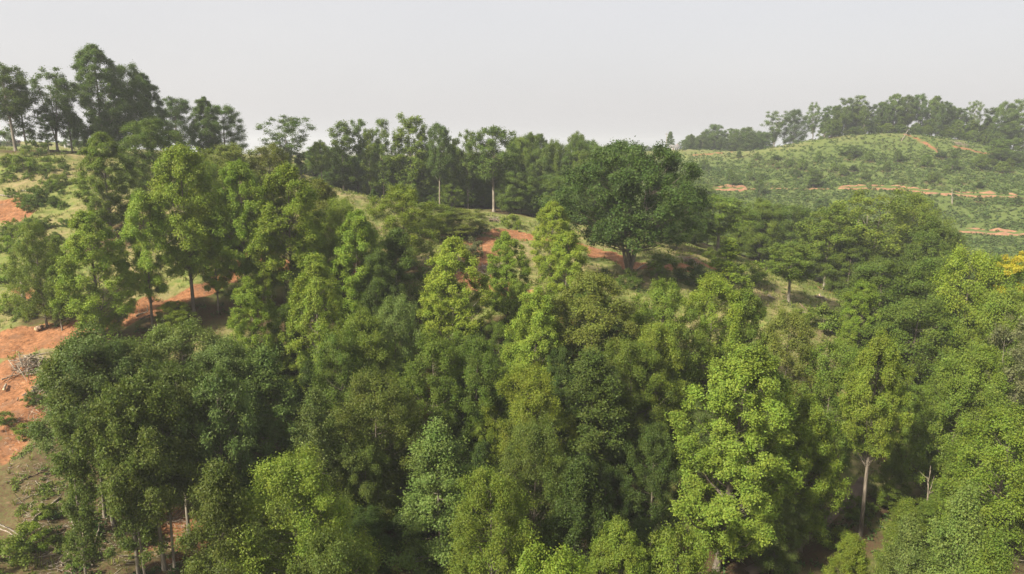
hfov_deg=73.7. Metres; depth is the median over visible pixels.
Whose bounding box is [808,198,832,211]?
broadleaf tree
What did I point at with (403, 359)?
understorey tree
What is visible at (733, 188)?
dirt road
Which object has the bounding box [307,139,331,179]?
crowned tree
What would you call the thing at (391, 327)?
understorey tree
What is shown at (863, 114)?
crowned tree
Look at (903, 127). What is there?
broadleaf tree
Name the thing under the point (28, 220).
shrub
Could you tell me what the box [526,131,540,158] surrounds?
tulip tree
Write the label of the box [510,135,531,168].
broadleaf tree
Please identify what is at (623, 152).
broadleaf tree
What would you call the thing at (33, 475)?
fallen pole
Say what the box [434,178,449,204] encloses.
tulip tree
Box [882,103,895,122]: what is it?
crowned tree
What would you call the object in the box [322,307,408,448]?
broadleaf tree
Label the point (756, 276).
shrub
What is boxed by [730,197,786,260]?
broadleaf tree
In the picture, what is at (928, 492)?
dead tree
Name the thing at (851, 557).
tulip tree
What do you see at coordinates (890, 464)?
understorey tree
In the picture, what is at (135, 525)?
slender tree
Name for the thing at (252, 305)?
tulip tree
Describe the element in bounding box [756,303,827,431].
broadleaf tree
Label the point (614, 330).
understorey tree
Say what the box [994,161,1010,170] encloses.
sapling
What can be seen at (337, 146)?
slender tree
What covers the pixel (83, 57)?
tulip tree
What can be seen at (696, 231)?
broadleaf tree
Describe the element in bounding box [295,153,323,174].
broadleaf tree
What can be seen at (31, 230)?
broadleaf tree
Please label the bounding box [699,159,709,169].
sapling
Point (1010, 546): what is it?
understorey tree
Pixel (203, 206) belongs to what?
tulip tree
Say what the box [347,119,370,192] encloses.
slender tree
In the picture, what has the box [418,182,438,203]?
broadleaf tree
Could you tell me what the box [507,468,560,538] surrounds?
understorey tree
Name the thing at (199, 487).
understorey tree
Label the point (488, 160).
crowned tree
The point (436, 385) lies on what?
broadleaf tree
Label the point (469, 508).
understorey tree
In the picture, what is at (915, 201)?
broadleaf tree
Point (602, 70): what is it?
sky
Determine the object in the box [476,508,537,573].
understorey tree
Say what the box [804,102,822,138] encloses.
open crowned tree
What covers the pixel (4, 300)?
shrub
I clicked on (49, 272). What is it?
slender tree
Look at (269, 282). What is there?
tulip tree
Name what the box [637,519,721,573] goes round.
broadleaf tree
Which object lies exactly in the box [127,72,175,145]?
tulip tree
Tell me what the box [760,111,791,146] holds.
open crowned tree
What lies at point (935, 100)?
tulip tree
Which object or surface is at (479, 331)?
understorey tree
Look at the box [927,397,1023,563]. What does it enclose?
broadleaf tree
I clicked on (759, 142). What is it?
broadleaf tree
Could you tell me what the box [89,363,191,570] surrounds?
crowned tree
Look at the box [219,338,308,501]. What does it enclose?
layered tree
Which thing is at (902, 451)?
understorey tree
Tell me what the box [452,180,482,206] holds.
broadleaf tree
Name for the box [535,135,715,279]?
oak tree
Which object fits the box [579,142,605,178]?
broadleaf tree
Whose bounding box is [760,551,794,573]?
shrub
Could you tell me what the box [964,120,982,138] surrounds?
slender tree
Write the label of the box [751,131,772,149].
broadleaf tree
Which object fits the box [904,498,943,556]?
understorey tree
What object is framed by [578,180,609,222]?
broadleaf tree
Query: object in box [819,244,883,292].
broadleaf tree
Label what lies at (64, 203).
shrub
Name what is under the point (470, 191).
tulip tree
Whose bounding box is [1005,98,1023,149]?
slender tree
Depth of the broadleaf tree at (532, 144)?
223.14 m
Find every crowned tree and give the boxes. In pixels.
[0,62,36,150]
[27,65,77,149]
[38,328,118,526]
[68,370,169,573]
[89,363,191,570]
[144,359,211,534]
[175,359,259,560]
[255,114,316,163]
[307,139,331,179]
[423,121,456,204]
[452,130,483,208]
[464,124,520,211]
[564,130,585,152]
[588,138,597,146]
[691,194,761,255]
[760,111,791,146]
[762,242,822,301]
[792,203,862,286]
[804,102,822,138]
[829,186,917,264]
[841,106,853,129]
[858,106,871,125]
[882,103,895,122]
[884,93,907,124]
[895,94,919,125]
[904,104,915,132]
[910,93,928,123]
[947,106,959,128]
[968,100,985,129]
[976,311,1023,434]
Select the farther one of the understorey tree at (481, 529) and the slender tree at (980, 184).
the slender tree at (980, 184)
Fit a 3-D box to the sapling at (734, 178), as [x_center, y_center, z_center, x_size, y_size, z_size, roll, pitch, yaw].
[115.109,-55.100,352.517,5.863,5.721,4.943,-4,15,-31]
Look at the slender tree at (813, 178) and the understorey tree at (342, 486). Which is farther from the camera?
the slender tree at (813, 178)
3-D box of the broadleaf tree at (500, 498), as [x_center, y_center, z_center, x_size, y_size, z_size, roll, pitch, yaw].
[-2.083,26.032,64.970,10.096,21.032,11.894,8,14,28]
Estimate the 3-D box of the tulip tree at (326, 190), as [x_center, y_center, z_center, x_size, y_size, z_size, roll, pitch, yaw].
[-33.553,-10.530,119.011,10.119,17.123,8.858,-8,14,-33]
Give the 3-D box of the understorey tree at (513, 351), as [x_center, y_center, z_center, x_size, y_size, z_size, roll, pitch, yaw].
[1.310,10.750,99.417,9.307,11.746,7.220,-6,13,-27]
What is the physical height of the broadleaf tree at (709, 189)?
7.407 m
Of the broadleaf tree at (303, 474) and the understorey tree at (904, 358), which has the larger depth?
the understorey tree at (904, 358)
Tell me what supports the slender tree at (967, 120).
on the ground at (20, 337)
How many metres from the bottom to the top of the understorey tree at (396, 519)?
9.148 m
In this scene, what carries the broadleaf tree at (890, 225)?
on the ground at (20, 337)
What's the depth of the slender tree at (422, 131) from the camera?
203.23 m
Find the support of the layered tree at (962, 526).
on the ground at (20, 337)
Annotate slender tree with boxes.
[0,76,43,148]
[37,113,60,152]
[43,265,67,330]
[46,406,103,573]
[50,77,81,151]
[58,408,97,517]
[97,399,168,573]
[293,152,312,178]
[327,119,363,190]
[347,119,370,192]
[357,128,380,193]
[370,118,396,197]
[387,112,429,190]
[387,129,410,193]
[409,123,432,187]
[443,138,465,207]
[753,173,764,194]
[804,169,823,186]
[817,105,833,136]
[830,105,841,135]
[836,97,859,133]
[846,95,870,128]
[864,104,882,128]
[864,119,875,131]
[871,103,885,127]
[875,100,889,125]
[893,116,905,130]
[938,101,957,130]
[944,148,960,168]
[954,107,970,132]
[960,117,974,139]
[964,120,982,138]
[976,182,984,187]
[980,122,989,138]
[981,106,998,138]
[987,123,1002,143]
[1000,121,1013,142]
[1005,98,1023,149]
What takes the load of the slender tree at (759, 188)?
on the ground at (20, 337)
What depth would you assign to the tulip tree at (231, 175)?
101.36 m
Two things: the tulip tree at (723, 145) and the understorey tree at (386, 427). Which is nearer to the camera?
the understorey tree at (386, 427)
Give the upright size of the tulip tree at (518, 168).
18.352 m
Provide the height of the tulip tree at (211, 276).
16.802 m
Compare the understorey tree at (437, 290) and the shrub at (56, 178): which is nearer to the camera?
the understorey tree at (437, 290)
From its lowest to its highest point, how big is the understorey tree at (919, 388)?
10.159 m
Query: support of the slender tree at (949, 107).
on the ground at (20, 337)
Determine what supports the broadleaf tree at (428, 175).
on the ground at (20, 337)
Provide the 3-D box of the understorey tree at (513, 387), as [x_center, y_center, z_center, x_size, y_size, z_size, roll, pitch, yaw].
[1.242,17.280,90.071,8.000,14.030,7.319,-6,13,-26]
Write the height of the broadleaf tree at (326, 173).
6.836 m
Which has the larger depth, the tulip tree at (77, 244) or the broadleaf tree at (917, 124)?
the broadleaf tree at (917, 124)
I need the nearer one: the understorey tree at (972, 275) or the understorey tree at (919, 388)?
the understorey tree at (919, 388)
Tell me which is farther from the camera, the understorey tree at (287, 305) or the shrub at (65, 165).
the shrub at (65, 165)
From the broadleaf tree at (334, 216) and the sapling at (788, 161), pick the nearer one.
the broadleaf tree at (334, 216)
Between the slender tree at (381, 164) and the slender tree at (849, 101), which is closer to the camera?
the slender tree at (381, 164)
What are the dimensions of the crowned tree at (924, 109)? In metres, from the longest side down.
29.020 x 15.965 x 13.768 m
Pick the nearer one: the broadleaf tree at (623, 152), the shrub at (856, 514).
the shrub at (856, 514)
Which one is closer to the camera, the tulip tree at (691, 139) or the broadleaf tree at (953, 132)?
the broadleaf tree at (953, 132)
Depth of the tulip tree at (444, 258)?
100.33 m
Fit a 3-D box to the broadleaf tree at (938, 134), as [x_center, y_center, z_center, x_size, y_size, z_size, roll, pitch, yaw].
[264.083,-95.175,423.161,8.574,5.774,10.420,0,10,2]
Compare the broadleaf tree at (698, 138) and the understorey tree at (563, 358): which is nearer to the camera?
the understorey tree at (563, 358)
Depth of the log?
102.12 m
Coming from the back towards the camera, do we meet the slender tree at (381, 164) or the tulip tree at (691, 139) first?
the tulip tree at (691, 139)
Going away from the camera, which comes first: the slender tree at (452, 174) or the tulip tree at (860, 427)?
the tulip tree at (860, 427)
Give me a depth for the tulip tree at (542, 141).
229.65 m
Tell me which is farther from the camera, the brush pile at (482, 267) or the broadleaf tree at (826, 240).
the broadleaf tree at (826, 240)
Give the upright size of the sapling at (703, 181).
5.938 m
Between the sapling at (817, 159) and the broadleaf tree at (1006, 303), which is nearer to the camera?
the broadleaf tree at (1006, 303)
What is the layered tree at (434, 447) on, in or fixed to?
on the ground at (20, 337)
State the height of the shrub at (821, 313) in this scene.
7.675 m
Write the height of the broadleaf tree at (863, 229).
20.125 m
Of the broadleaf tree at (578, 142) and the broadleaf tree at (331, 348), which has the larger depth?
the broadleaf tree at (578, 142)
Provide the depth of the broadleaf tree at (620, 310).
94.33 m
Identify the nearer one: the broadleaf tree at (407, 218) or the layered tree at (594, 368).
the layered tree at (594, 368)
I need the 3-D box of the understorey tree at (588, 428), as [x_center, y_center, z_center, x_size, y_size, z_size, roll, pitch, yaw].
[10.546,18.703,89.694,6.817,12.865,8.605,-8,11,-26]
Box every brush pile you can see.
[6,352,51,382]
[17,385,47,401]
[54,545,100,570]
[476,261,501,274]
[481,215,500,222]
[678,254,702,268]
[811,294,831,300]
[952,139,973,148]
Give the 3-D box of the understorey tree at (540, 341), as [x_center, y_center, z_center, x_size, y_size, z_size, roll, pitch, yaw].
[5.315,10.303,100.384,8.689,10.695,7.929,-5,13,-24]
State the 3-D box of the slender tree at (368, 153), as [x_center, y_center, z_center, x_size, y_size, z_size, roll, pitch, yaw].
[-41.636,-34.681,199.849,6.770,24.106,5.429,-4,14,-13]
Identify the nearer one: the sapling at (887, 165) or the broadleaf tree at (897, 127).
the sapling at (887, 165)
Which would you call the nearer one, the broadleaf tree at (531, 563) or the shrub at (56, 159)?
the broadleaf tree at (531, 563)
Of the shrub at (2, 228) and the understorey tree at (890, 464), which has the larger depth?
the shrub at (2, 228)
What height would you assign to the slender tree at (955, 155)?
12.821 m
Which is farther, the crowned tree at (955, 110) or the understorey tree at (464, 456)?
the crowned tree at (955, 110)
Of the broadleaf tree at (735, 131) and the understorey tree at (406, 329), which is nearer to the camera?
the understorey tree at (406, 329)
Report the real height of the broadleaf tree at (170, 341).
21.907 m
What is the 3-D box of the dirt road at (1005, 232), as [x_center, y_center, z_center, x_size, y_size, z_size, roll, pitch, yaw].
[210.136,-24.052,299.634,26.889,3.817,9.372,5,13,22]
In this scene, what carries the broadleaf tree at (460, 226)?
on the ground at (20, 337)
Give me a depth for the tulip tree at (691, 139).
485.74 m
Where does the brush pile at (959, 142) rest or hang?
on the ground at (20, 337)
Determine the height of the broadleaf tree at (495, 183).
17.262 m
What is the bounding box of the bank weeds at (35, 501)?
[6,394,349,573]
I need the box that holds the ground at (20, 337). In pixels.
[0,133,1023,573]
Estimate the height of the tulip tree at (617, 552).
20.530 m
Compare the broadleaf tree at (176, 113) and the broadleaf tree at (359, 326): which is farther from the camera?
the broadleaf tree at (176, 113)
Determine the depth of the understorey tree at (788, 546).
77.02 m
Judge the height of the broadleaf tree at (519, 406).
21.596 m
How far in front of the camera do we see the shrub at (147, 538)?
71.45 m
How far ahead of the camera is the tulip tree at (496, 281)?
111.17 m
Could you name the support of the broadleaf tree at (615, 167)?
on the ground at (20, 337)
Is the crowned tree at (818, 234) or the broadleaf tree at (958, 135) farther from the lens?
the broadleaf tree at (958, 135)
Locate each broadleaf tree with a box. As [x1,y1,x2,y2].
[1,216,65,327]
[23,315,149,517]
[29,248,85,317]
[61,118,89,149]
[72,334,182,504]
[90,117,126,150]
[96,59,165,153]
[101,380,217,570]
[108,115,191,192]
[142,312,235,431]
[153,96,202,148]
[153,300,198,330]
[179,332,274,458]
[180,158,231,240]
[196,141,276,220]
[200,104,249,161]
[211,441,391,573]
[248,141,297,218]
[283,520,381,573]
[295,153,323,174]
[304,145,336,176]
[307,325,381,455]
[316,363,429,525]
[318,171,333,187]
[319,153,355,188]
[319,195,375,280]
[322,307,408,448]
[329,170,356,190]
[332,154,369,174]
[346,171,367,194]
[353,246,406,328]
[360,183,448,262]
[361,140,388,162]
[365,180,382,198]
[365,290,430,432]
[378,157,414,182]
[390,329,467,471]
[397,202,463,231]
[398,169,424,200]
[409,150,446,198]
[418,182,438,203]
[425,147,451,192]
[425,173,447,203]
[429,207,494,238]
[436,178,465,206]
[439,331,521,467]
[444,460,539,573]
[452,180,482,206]
[460,153,486,206]
[466,154,498,187]
[472,186,491,205]
[478,188,498,207]
[479,360,580,502]
[486,411,583,571]
[495,169,531,213]
[495,172,550,212]
[505,137,538,197]
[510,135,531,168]
[512,536,592,573]
[515,151,534,178]
[518,132,541,171]
[522,146,561,183]
[529,172,569,212]
[532,269,645,396]
[537,176,575,217]
[538,139,571,186]
[559,173,608,222]
[562,135,592,170]
[563,149,594,194]
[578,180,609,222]
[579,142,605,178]
[593,333,680,476]
[600,156,632,173]
[610,138,641,184]
[616,421,692,545]
[621,276,710,405]
[625,319,691,447]
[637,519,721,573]
[651,174,714,250]
[661,270,750,397]
[678,139,694,148]
[679,225,712,243]
[692,220,731,245]
[694,134,711,149]
[695,184,716,195]
[702,123,725,146]
[709,132,725,149]
[712,235,727,248]
[721,128,740,149]
[724,137,740,150]
[730,126,763,150]
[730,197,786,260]
[731,134,745,150]
[735,218,783,259]
[739,132,760,150]
[744,135,763,150]
[745,204,826,266]
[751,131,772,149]
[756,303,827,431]
[761,133,774,146]
[769,155,780,159]
[777,109,810,143]
[777,222,805,267]
[790,338,871,479]
[797,232,833,276]
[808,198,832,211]
[815,214,841,276]
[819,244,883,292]
[824,118,841,135]
[828,105,843,135]
[828,228,889,288]
[830,256,931,349]
[838,146,863,154]
[844,130,854,133]
[847,293,967,415]
[848,126,860,133]
[860,126,872,132]
[868,126,880,133]
[874,187,974,289]
[875,127,886,132]
[875,220,912,258]
[876,252,997,358]
[880,226,920,276]
[891,126,902,132]
[895,124,909,133]
[896,347,1008,505]
[908,127,922,133]
[910,122,920,133]
[911,240,1021,390]
[920,127,930,134]
[921,126,934,134]
[926,226,972,280]
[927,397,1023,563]
[929,103,947,134]
[931,129,945,136]
[932,285,1023,438]
[936,152,947,156]
[943,128,956,136]
[949,120,968,137]
[950,132,962,138]
[954,250,1023,386]
[957,132,969,139]
[965,130,977,140]
[969,154,990,167]
[972,132,984,142]
[976,134,989,144]
[978,100,1023,145]
[984,139,1020,159]
[1001,152,1023,162]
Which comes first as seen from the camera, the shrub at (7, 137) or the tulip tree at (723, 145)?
the shrub at (7, 137)
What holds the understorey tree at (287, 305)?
on the ground at (20, 337)
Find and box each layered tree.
[168,453,277,573]
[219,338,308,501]
[270,379,362,544]
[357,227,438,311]
[380,410,489,573]
[532,450,610,573]
[540,344,641,500]
[870,509,933,573]
[911,476,987,573]
[954,516,1019,573]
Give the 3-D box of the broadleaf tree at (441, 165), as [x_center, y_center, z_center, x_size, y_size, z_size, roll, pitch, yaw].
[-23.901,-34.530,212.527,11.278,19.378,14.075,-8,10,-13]
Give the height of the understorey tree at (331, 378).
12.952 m
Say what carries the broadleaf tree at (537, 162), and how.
on the ground at (20, 337)
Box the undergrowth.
[48,196,1005,573]
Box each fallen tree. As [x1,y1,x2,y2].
[18,497,60,534]
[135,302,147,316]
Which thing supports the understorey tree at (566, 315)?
on the ground at (20, 337)
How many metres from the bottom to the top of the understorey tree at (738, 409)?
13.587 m
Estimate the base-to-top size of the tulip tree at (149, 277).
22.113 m
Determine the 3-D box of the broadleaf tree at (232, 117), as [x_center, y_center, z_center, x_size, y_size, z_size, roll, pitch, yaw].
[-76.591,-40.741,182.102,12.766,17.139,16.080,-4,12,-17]
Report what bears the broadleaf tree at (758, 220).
on the ground at (20, 337)
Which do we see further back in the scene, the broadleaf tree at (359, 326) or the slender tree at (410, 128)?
the slender tree at (410, 128)
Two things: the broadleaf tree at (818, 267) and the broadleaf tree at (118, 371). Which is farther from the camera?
the broadleaf tree at (818, 267)
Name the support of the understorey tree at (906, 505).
on the ground at (20, 337)
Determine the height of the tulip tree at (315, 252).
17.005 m
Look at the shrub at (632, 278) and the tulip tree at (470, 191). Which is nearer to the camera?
the shrub at (632, 278)
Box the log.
[34,325,43,331]
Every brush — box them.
[628,132,1023,279]
[634,134,1023,209]
[694,149,1023,279]
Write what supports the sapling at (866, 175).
on the ground at (20, 337)
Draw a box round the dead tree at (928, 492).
[922,466,933,537]
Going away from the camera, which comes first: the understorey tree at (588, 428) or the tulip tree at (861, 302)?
the understorey tree at (588, 428)
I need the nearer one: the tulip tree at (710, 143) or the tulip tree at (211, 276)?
the tulip tree at (211, 276)
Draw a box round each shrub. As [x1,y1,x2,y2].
[0,130,19,146]
[0,153,11,167]
[0,224,13,234]
[0,235,19,253]
[0,261,22,282]
[0,292,23,313]
[0,410,17,425]
[0,520,58,553]
[0,534,37,573]
[1,220,12,226]
[2,170,14,176]
[3,187,15,197]
[3,217,23,235]
[6,149,38,171]
[7,174,17,181]
[8,305,36,321]
[10,421,32,440]
[12,192,30,203]
[15,197,37,211]
[15,217,43,234]
[16,256,40,272]
[19,391,40,404]
[20,139,48,156]
[20,186,52,207]
[22,171,34,177]
[23,237,57,252]
[29,501,56,519]
[30,167,39,173]
[34,195,46,202]
[35,162,57,173]
[41,179,61,188]
[43,217,51,221]
[44,185,55,192]
[46,173,70,188]
[46,195,59,204]
[46,197,61,207]
[51,156,60,162]
[57,200,68,209]
[58,219,68,227]
[59,162,70,169]
[60,546,92,570]
[124,523,168,546]
[461,236,485,257]
[471,220,492,233]
[498,214,525,229]
[616,267,643,289]
[642,251,685,282]
[673,258,709,285]
[701,247,717,259]
[736,259,771,284]
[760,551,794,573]
[788,308,813,323]
[803,301,842,333]
[823,525,860,550]
[841,495,881,525]
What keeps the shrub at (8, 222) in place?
on the ground at (20, 337)
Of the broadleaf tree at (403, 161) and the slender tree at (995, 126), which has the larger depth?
the slender tree at (995, 126)
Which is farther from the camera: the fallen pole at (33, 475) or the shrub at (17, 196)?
the shrub at (17, 196)
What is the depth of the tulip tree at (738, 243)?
195.38 m
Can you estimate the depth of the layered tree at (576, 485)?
66.86 m
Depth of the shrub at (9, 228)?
120.91 m
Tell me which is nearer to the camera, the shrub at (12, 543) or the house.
the shrub at (12, 543)
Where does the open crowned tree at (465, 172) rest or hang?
on the ground at (20, 337)
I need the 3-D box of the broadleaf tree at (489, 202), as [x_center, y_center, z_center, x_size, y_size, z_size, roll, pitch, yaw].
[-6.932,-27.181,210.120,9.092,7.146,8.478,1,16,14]
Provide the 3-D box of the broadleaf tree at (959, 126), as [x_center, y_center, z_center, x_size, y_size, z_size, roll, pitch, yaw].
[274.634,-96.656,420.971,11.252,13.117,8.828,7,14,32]
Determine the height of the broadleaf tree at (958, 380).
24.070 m
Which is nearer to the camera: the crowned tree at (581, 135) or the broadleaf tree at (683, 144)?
the crowned tree at (581, 135)
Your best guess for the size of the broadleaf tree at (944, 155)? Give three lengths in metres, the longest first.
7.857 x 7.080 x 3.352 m
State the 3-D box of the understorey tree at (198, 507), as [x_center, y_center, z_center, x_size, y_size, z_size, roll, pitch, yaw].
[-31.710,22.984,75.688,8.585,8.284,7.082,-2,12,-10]
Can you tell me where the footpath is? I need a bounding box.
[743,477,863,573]
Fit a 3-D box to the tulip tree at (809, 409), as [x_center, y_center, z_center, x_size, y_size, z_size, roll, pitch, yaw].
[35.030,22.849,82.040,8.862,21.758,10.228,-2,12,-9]
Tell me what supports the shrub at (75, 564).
on the ground at (20, 337)
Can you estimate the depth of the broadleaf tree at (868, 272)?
124.97 m
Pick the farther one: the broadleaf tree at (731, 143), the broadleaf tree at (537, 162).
the broadleaf tree at (731, 143)
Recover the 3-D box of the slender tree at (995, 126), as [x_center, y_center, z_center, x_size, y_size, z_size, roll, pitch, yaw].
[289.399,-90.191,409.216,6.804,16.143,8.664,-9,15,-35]
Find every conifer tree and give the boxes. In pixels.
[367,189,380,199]
[666,131,674,148]
[696,237,755,296]
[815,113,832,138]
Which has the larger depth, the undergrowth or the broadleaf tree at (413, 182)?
the broadleaf tree at (413, 182)
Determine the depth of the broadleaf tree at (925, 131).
421.58 m
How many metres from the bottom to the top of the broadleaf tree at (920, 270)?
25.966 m
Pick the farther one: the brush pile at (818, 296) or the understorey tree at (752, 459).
the brush pile at (818, 296)
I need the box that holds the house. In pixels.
[669,145,679,149]
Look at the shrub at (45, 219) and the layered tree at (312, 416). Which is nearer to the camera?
the layered tree at (312, 416)
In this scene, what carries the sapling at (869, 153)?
on the ground at (20, 337)
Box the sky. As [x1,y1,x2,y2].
[0,0,1023,149]
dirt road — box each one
[716,184,754,191]
[838,184,1023,198]
[959,228,1023,235]
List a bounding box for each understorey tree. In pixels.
[187,437,230,504]
[189,466,239,525]
[210,455,279,543]
[243,502,299,573]
[268,345,299,397]
[270,303,319,366]
[273,487,316,567]
[274,420,309,456]
[277,356,327,433]
[311,459,379,547]
[321,369,352,447]
[334,313,365,354]
[336,437,399,549]
[340,504,400,573]
[349,421,395,461]
[358,417,408,487]
[368,308,409,363]
[379,431,418,525]
[385,343,420,375]
[387,299,415,344]
[387,343,417,405]
[390,494,446,568]
[400,464,441,528]
[410,304,443,354]
[425,370,471,458]
[427,284,469,336]
[430,464,485,546]
[431,326,479,394]
[435,444,487,501]
[459,325,493,364]
[459,376,515,467]
[469,439,500,529]
[469,467,509,551]
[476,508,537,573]
[478,321,518,368]
[491,406,527,478]
[496,324,538,386]
[497,282,529,339]
[497,374,546,425]
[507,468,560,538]
[523,293,574,350]
[527,329,571,366]
[533,346,581,439]
[548,331,577,407]
[562,290,610,338]
[569,383,621,462]
[575,291,611,345]
[575,452,613,521]
[583,461,632,535]
[592,368,637,455]
[593,344,614,403]
[595,320,634,351]
[614,382,646,436]
[621,516,663,573]
[627,308,661,341]
[659,370,699,438]
[671,397,725,481]
[705,479,742,525]
[707,384,757,443]
[711,418,758,475]
[741,402,797,480]
[749,491,812,573]
[860,449,922,507]
[872,494,937,573]
[883,412,915,456]
[896,351,935,385]
[897,384,940,438]
[899,404,940,473]
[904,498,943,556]
[915,445,983,508]
[922,517,987,572]
[963,264,977,281]
[979,487,1023,549]
[983,428,1023,501]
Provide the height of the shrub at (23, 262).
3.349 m
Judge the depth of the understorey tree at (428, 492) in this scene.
78.13 m
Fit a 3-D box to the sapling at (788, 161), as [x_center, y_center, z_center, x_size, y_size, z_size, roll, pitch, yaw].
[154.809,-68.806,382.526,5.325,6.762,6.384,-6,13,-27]
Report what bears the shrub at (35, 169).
on the ground at (20, 337)
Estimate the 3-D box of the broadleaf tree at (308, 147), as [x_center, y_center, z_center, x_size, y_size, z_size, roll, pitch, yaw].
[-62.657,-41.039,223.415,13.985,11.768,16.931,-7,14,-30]
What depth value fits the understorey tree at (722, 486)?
83.35 m
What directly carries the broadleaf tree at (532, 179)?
on the ground at (20, 337)
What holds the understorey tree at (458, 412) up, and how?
on the ground at (20, 337)
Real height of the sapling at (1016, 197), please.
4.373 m
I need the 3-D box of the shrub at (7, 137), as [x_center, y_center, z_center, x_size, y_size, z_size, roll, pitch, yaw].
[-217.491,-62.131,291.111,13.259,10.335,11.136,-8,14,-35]
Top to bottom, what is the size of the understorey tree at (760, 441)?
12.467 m
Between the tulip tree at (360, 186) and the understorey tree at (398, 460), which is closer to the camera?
the understorey tree at (398, 460)
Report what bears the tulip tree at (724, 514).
on the ground at (20, 337)
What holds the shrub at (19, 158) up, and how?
on the ground at (20, 337)
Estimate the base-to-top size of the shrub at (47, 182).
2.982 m
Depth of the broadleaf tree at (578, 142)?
218.94 m
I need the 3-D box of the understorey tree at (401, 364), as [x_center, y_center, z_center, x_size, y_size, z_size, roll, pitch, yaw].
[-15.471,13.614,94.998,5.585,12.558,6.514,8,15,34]
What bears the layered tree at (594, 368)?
on the ground at (20, 337)
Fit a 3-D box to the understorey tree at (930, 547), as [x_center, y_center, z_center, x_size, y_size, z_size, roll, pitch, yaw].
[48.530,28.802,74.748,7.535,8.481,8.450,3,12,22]
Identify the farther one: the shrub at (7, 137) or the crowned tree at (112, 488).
the shrub at (7, 137)
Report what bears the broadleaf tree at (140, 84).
on the ground at (20, 337)
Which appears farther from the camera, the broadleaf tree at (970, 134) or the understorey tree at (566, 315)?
the broadleaf tree at (970, 134)
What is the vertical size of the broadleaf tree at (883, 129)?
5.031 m
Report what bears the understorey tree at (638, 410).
on the ground at (20, 337)
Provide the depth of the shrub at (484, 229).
154.63 m
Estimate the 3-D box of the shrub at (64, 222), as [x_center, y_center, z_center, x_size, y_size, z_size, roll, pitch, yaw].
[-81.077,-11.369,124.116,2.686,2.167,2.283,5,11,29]
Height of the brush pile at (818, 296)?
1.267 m
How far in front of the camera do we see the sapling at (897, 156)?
375.58 m
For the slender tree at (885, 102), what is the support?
on the ground at (20, 337)
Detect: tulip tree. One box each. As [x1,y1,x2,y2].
[48,208,141,343]
[57,42,136,139]
[66,131,141,232]
[109,188,177,329]
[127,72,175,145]
[144,141,228,311]
[186,96,223,157]
[189,211,239,313]
[208,157,272,278]
[226,275,282,359]
[238,211,289,301]
[243,160,333,316]
[277,252,350,390]
[286,221,335,320]
[292,177,341,258]
[324,148,337,166]
[329,208,394,317]
[333,175,342,188]
[354,170,369,193]
[379,168,397,199]
[416,234,496,361]
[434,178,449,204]
[464,187,475,208]
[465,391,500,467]
[484,230,533,324]
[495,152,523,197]
[495,185,503,208]
[499,284,571,415]
[525,188,539,216]
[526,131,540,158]
[528,200,572,282]
[533,230,590,319]
[536,133,547,147]
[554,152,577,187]
[580,512,650,573]
[664,341,805,573]
[686,134,694,149]
[704,136,713,149]
[707,287,770,403]
[721,139,729,150]
[728,214,750,254]
[736,132,748,150]
[764,390,852,552]
[821,533,871,573]
[832,279,889,359]
[838,326,917,536]
[892,216,963,294]
[922,95,944,135]
[933,342,1014,482]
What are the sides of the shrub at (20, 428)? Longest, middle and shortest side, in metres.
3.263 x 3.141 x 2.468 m
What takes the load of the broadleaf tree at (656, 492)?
on the ground at (20, 337)
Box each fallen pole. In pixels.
[0,524,25,541]
[20,463,49,480]
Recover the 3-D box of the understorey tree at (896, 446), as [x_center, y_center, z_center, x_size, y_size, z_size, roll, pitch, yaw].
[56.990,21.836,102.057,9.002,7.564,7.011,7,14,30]
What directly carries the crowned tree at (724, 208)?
on the ground at (20, 337)
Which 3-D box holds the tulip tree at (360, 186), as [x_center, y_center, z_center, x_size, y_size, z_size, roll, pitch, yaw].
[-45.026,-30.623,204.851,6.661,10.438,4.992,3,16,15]
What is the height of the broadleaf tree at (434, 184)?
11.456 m
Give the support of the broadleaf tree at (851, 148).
on the ground at (20, 337)
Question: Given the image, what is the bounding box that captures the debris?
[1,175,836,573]
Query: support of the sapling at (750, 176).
on the ground at (20, 337)
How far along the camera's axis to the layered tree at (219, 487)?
56.01 m
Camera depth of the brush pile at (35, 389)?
89.07 m
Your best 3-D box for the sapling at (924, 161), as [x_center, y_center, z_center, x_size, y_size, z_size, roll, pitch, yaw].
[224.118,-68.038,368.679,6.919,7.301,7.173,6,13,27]
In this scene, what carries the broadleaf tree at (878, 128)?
on the ground at (20, 337)
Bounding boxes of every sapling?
[696,177,705,185]
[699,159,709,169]
[726,169,733,178]
[730,175,738,183]
[746,172,752,179]
[783,158,792,166]
[789,166,800,176]
[797,159,807,168]
[814,154,822,162]
[830,162,838,170]
[839,164,847,174]
[861,171,870,180]
[865,151,874,160]
[883,163,889,170]
[892,150,902,160]
[920,154,932,165]
[926,172,936,181]
[941,165,950,171]
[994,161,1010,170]
[1011,195,1023,202]
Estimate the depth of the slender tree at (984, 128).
416.72 m
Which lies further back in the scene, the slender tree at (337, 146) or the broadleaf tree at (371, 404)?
the slender tree at (337, 146)

